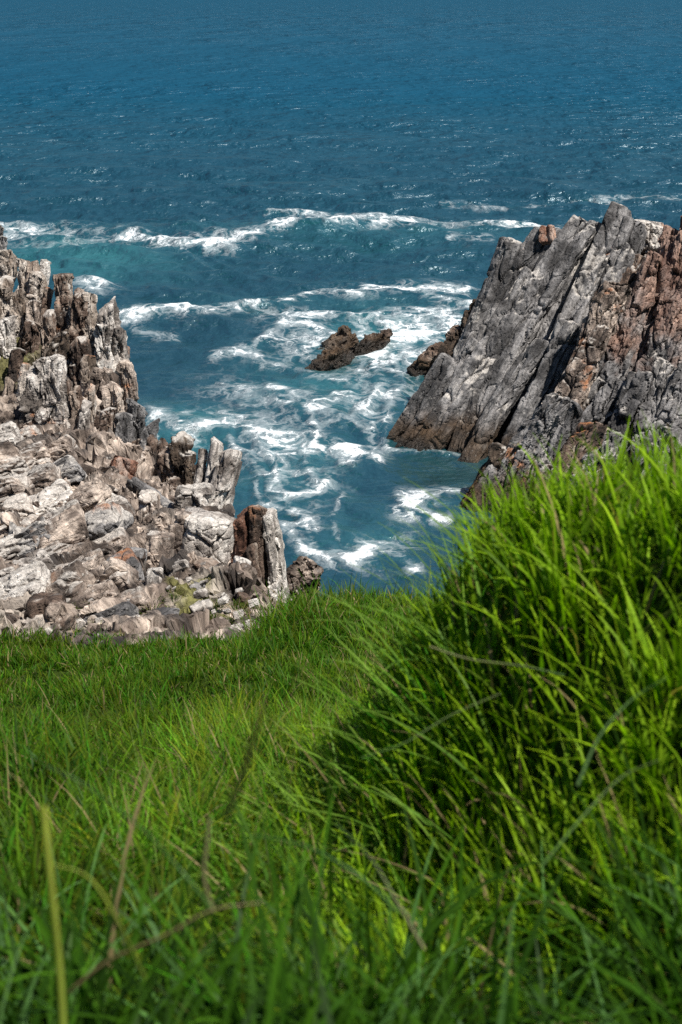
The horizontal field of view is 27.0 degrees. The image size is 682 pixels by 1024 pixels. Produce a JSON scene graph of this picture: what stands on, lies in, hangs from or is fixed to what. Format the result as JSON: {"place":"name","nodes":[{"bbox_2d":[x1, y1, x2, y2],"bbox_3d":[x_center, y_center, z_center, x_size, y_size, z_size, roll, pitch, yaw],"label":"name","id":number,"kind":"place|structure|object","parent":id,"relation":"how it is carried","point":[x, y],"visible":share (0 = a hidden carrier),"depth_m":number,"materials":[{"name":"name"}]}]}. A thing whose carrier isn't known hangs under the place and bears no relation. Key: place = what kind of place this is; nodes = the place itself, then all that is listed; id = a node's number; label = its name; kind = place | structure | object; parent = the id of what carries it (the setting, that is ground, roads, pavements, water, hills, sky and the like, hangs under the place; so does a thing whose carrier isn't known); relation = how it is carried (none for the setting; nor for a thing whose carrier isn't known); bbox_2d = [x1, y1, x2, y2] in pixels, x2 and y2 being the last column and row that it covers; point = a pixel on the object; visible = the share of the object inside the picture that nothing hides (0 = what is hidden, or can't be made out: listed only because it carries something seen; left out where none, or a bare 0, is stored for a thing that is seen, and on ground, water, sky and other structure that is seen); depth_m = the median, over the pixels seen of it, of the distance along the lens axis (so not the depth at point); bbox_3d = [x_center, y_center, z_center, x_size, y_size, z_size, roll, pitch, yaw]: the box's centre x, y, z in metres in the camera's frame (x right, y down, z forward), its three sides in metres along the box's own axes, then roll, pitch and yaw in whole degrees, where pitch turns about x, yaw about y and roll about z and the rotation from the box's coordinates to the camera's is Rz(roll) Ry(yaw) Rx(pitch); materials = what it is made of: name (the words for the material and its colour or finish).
{"place":"outdoors","nodes":[
{"label":"outdoors","id":0,"kind":"place"},
{"bbox_2d":[0,307,287,646],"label":"rocky shore","id":1,"kind":"structure","parent":0,"point":[100,448],"depth_m":28.53,"materials":[{"name":"grey stone"}]},
{"bbox_2d":[5,613,22,623],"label":"boulder","id":2,"kind":"object","parent":1,"relation":"on","point":[13,618],"visible":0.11,"depth_m":25.07,"materials":[{"name":"grey stone"}]},
{"bbox_2d":[23,592,65,619],"bbox_3d":[-5.350,2.091,25.254,0.936,1.312,0.674,0,20,0],"label":"boulder","id":3,"kind":"object","parent":1,"relation":"on","point":[36,603],"visible":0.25,"depth_m":24.88,"materials":[{"name":"stone"}]},
{"bbox_2d":[2,354,116,432],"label":"rock crag","id":4,"kind":"structure","parent":1,"relation":"on","point":[44,392],"depth_m":40.87,"materials":[{"name":"grey stone"}]},
{"bbox_2d":[43,599,77,632],"bbox_3d":[-4.983,2.183,24.889,0.747,1.241,0.621,8,21,20],"label":"boulder","id":5,"kind":"object","parent":1,"relation":"on","point":[61,614],"visible":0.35,"depth_m":24.66,"materials":[{"name":"beige stone"}]},
{"bbox_2d":[0,421,136,563],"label":"rock ledge","id":6,"kind":"object","parent":1,"relation":"on","point":[85,518],"visible":0.79,"depth_m":32.47,"materials":[{"name":"grey stone"}]},
{"bbox_2d":[0,225,138,414],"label":"rock crag","id":7,"kind":"structure","parent":1,"relation":"on","point":[82,335],"depth_m":46.04,"materials":[{"name":"grey stone"}]},
{"bbox_2d":[0,548,152,624],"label":"rock ledge","id":8,"kind":"object","parent":1,"relation":"on","point":[78,580],"visible":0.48,"depth_m":26.98,"materials":[{"name":"grey stone"}]},
{"bbox_2d":[78,463,103,475],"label":"boulder","id":9,"kind":"object","parent":1,"relation":"on","point":[87,469],"visible":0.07,"depth_m":35.91,"materials":[{"name":"grey stone"}]},
{"bbox_2d":[109,455,138,479],"bbox_3d":[-5.819,-0.759,36.963,1.130,1.469,1.051,0,20,0],"label":"boulder","id":10,"kind":"object","parent":1,"relation":"on","point":[126,467],"visible":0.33,"depth_m":36.68,"materials":[{"name":"brown stone"}]},
{"bbox_2d":[118,504,137,533],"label":"boulder","id":11,"kind":"object","parent":1,"relation":"on","point":[126,507],"visible":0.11,"depth_m":32.42,"materials":[{"name":"grey stone"}]},
{"bbox_2d":[0,512,259,631],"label":"rubble","id":12,"kind":"object","parent":1,"relation":"on","point":[198,605],"visible":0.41,"depth_m":26.49,"materials":[{"name":"grey stone"}]},
{"bbox_2d":[123,547,146,561],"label":"boulder","id":13,"kind":"object","parent":1,"relation":"on","point":[138,551],"visible":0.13,"depth_m":28.76,"materials":[{"name":"grey stone"}]},
{"bbox_2d":[137,489,162,523],"bbox_3d":[-4.552,0.279,33.735,0.711,1.549,0.788,0,20,0],"label":"boulder","id":14,"kind":"object","parent":1,"relation":"on","point":[148,501],"visible":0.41,"depth_m":33.51,"materials":[{"name":"grey stone"}]},
{"bbox_2d":[127,477,173,508],"bbox_3d":[-4.630,-0.250,35.559,1.760,1.065,0.469,16,25,37],"label":"boulder","id":15,"kind":"object","parent":1,"relation":"on","point":[135,485],"visible":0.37,"depth_m":35.56,"materials":[{"name":"grey stone"}]},
{"bbox_2d":[145,567,162,584],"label":"boulder","id":16,"kind":"object","parent":1,"relation":"on","point":[154,574],"visible":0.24,"depth_m":27.23,"materials":[{"name":"grey stone"}]},
{"bbox_2d":[114,398,195,486],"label":"rock crag","id":17,"kind":"structure","parent":1,"relation":"on","point":[176,459],"depth_m":39.35,"materials":[{"name":"grey stone"}]},
{"bbox_2d":[144,530,175,567],"bbox_3d":[-3.869,1.071,29.643,0.868,1.265,0.630,0,20,0],"label":"boulder","id":18,"kind":"object","parent":1,"relation":"on","point":[160,543],"visible":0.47,"depth_m":29.45,"materials":[{"name":"grey stone"}]},
{"bbox_2d":[63,589,266,632],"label":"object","id":19,"kind":"object","parent":1,"relation":"on","point":[236,605],"visible":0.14,"depth_m":26.61,"materials":[{"name":"green plant"}]},
{"bbox_2d":[153,607,179,614],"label":"boulder","id":20,"kind":"object","parent":1,"relation":"on","point":[165,610],"visible":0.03,"depth_m":25.52,"materials":[{"name":"grey stone"}]},
{"bbox_2d":[172,482,214,509],"bbox_3d":[-3.615,-0.048,34.762,1.042,1.236,0.885,0,20,0],"label":"boulder","id":21,"kind":"object","parent":1,"relation":"on","point":[198,495],"visible":0.45,"depth_m":34.53,"materials":[{"name":"grey stone"}]},
{"bbox_2d":[183,580,205,589],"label":"boulder","id":22,"kind":"object","parent":1,"relation":"on","point":[196,585],"visible":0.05,"depth_m":28.06,"materials":[{"name":"grey stone"}]},
{"bbox_2d":[168,506,235,565],"bbox_3d":[-3.023,0.745,30.753,1.363,1.654,1.049,4,20,12],"label":"rock block","id":23,"kind":"object","parent":1,"relation":"on","point":[200,532],"visible":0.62,"depth_m":30.34,"materials":[{"name":"grey stone"}]},
{"bbox_2d":[193,557,223,572],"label":"boulder","id":24,"kind":"object","parent":1,"relation":"on","point":[210,562],"visible":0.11,"depth_m":29.22,"materials":[{"name":"beige stone"}]},
{"bbox_2d":[193,436,241,508],"bbox_3d":[-3.371,-0.385,35.906,1.509,2.708,1.650,18,27,41],"label":"rock fin","id":25,"kind":"object","parent":1,"relation":"on","point":[220,473],"visible":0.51,"depth_m":35.59,"materials":[{"name":"grey stone"}]},
{"bbox_2d":[233,556,250,564],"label":"boulder","id":26,"kind":"object","parent":1,"relation":"on","point":[239,559],"visible":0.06,"depth_m":28.31,"materials":[{"name":"white stone"}]},
{"bbox_2d":[236,592,249,616],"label":"boulder","id":27,"kind":"object","parent":1,"relation":"on","point":[243,597],"visible":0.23,"depth_m":27.22,"materials":[{"name":"grey stone"}]},
{"bbox_2d":[250,609,262,615],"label":"boulder","id":28,"kind":"object","parent":1,"relation":"on","point":[252,613],"visible":0.04,"depth_m":26.89,"materials":[{"name":"grey stone"}]},
{"bbox_2d":[231,505,289,604],"bbox_3d":[-1.698,1.285,29.543,1.227,3.030,1.068,0,20,0],"label":"rock pillar","id":29,"kind":"object","parent":1,"relation":"on","point":[259,544],"visible":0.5,"depth_m":29.19,"materials":[{"name":"grey stone"}]},
{"bbox_2d":[286,556,323,599],"bbox_3d":[-0.933,1.557,31.416,1.110,1.247,0.974,0,20,0],"label":"boulder","id":30,"kind":"object","parent":1,"relation":"on","point":[306,567],"visible":0.68,"depth_m":31.18,"materials":[{"name":"grey stone"}]},
{"bbox_2d":[0,0,681,599],"bbox_3d":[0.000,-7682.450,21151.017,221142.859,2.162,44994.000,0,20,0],"label":"sea","id":31,"kind":"structure","parent":0,"point":[240,210],"depth_m":117.63,"materials":[{"name":"liquid"}]},
{"bbox_2d":[305,325,358,370],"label":"sea rock","id":32,"kind":"object","parent":31,"relation":"in","point":[340,344],"visible":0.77,"depth_m":62.23,"materials":[{"name":"brown stone"}]},
{"bbox_2d":[352,328,392,355],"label":"sea rock","id":33,"kind":"object","parent":31,"relation":"in","point":[370,343],"visible":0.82,"depth_m":63.54,"materials":[{"name":"brown stone"}]},
{"bbox_2d":[407,299,475,377],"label":"rock outcrop","id":34,"kind":"object","parent":31,"relation":"in","point":[422,364],"visible":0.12,"depth_m":59.30,"materials":[{"name":"stone"}]},
{"bbox_2d":[386,201,646,462],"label":"rock outcrop","id":35,"kind":"object","parent":31,"relation":"in","point":[496,377],"visible":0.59,"depth_m":49.96,"materials":[{"name":"grey stone"}]},
{"bbox_2d":[539,225,555,244],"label":"boulder","id":36,"kind":"object","parent":35,"relation":"on","point":[547,234],"visible":0.98,"depth_m":50.76,"materials":[{"name":"brown stone"}]},
{"bbox_2d":[460,392,681,513],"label":"rock outcrop","id":37,"kind":"object","parent":31,"relation":"in","point":[555,417],"visible":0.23,"depth_m":43.52,"materials":[{"name":"grey stone"}]},
{"bbox_2d":[541,216,681,442],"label":"rock outcrop","id":38,"kind":"object","parent":31,"relation":"in","point":[624,363],"visible":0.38,"depth_m":46.50,"materials":[{"name":"grey stone"}]},
{"bbox_2d":[635,219,663,253],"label":"boulder","id":39,"kind":"object","parent":38,"relation":"on","point":[654,230],"visible":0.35,"depth_m":50.90,"materials":[{"name":"grey stone"}]},
{"bbox_2d":[0,409,681,1023],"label":"ground","id":40,"kind":"structure","parent":0,"point":[558,751],"depth_m":3.84,"materials":[{"name":"green plant"}]},
{"bbox_2d":[44,765,212,908],"bbox_3d":[-0.268,0.409,1.803,0.242,0.148,0.026,10,22,26],"label":"tall grass leaf","id":41,"kind":"object","parent":40,"relation":"on","point":[198,892],"visible":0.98,"depth_m":1.79,"materials":[{"name":"green plant"}]},
{"bbox_2d":[201,817,214,911],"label":"tall grass stalk","id":42,"kind":"object","parent":40,"relation":"on","point":[203,867],"depth_m":1.75,"materials":[{"name":"plant"}]},
{"bbox_2d":[0,514,498,802],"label":"meadow grass","id":43,"kind":"structure","parent":40,"relation":"on","point":[265,641],"depth_m":14.02,"materials":[{"name":"green plant"}]},
{"bbox_2d":[1,561,535,938],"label":"tall grass","id":44,"kind":"structure","parent":40,"relation":"on","point":[249,780],"depth_m":4.69,"materials":[{"name":"green plant"}]},
{"bbox_2d":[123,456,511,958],"bbox_3d":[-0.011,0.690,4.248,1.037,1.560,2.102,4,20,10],"label":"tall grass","id":45,"kind":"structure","parent":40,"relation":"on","point":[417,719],"depth_m":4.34,"materials":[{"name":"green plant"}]},
{"bbox_2d":[0,697,681,1023],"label":"foreground grass","id":46,"kind":"structure","parent":40,"relation":"on","point":[343,1009],"depth_m":2.48,"materials":[{"name":"green plant"}]},
{"bbox_2d":[39,806,66,1023],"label":"tall grass stalk","id":47,"kind":"object","parent":46,"relation":"on","point":[56,946],"depth_m":1.59,"materials":[{"name":"green plant"}]},
{"bbox_2d":[54,864,146,979],"bbox_3d":[-0.287,0.513,1.741,0.108,0.207,0.037,-11,23,-27],"label":"tall grass leaf","id":48,"kind":"object","parent":46,"relation":"on","point":[127,943],"visible":1,"depth_m":1.73,"materials":[{"name":"green plant"}]},
{"bbox_2d":[68,902,261,995],"bbox_3d":[-0.229,0.559,1.802,0.260,0.140,0.017,-1,20,-4],"label":"tall grass stalk","id":49,"kind":"object","parent":46,"relation":"on","point":[87,977],"depth_m":1.79,"materials":[{"name":"plant"}]},
{"bbox_2d":[222,697,266,817],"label":"tall grass leaf","id":50,"kind":"object","parent":46,"relation":"on","point":[232,800],"visible":1,"depth_m":1.48,"materials":[{"name":"green plant"}]},
{"bbox_2d":[252,834,398,912],"bbox_3d":[-0.023,0.501,1.959,0.209,0.094,0.014,5,21,13],"label":"tall grass leaf","id":51,"kind":"object","parent":46,"relation":"on","point":[381,896],"visible":1,"depth_m":1.95,"materials":[{"name":"green plant"}]},
{"bbox_2d":[335,823,425,950],"bbox_3d":[0.057,0.532,2.031,0.008,0.113,0.197,-16,25,-36],"label":"tall grass leaf","id":52,"kind":"object","parent":46,"relation":"on","point":[414,933],"visible":1,"depth_m":2.02,"materials":[{"name":"green plant"}]},
{"bbox_2d":[487,956,615,1023],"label":"tall grass leaf","id":53,"kind":"object","parent":46,"relation":"on","point":[586,1004],"visible":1,"depth_m":1.85,"materials":[{"name":"green plant"}]},
{"bbox_2d":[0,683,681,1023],"bbox_3d":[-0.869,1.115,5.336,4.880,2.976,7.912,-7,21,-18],"label":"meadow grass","id":54,"kind":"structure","parent":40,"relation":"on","point":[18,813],"depth_m":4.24,"materials":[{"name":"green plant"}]},
{"bbox_2d":[360,693,500,758],"bbox_3d":[0.178,0.411,2.760,0.011,0.028,0.418,18,27,41],"label":"tall grass leaf","id":55,"kind":"object","parent":40,"relation":"on","point":[426,729],"visible":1,"depth_m":2.75,"materials":[{"name":"green plant"}]},
{"bbox_2d":[429,646,564,675],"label":"tall grass leaf","id":56,"kind":"object","parent":40,"relation":"on","point":[551,672],"visible":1,"depth_m":3.02,"materials":[{"name":"green plant"}]},
{"bbox_2d":[541,760,658,867],"bbox_3d":[0.404,0.472,2.259,0.221,0.136,0.026,-10,22,-25],"label":"tall grass leaf","id":57,"kind":"object","parent":40,"relation":"on","point":[568,834],"visible":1,"depth_m":2.25,"materials":[{"name":"green plant"}]},
{"bbox_2d":[576,677,667,785],"bbox_3d":[0.449,0.352,2.323,0.188,0.147,0.032,-13,23,-31],"label":"tall grass leaf","id":58,"kind":"object","parent":40,"relation":"on","point":[594,747],"visible":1,"depth_m":2.31,"materials":[{"name":"green plant"}]}
]}

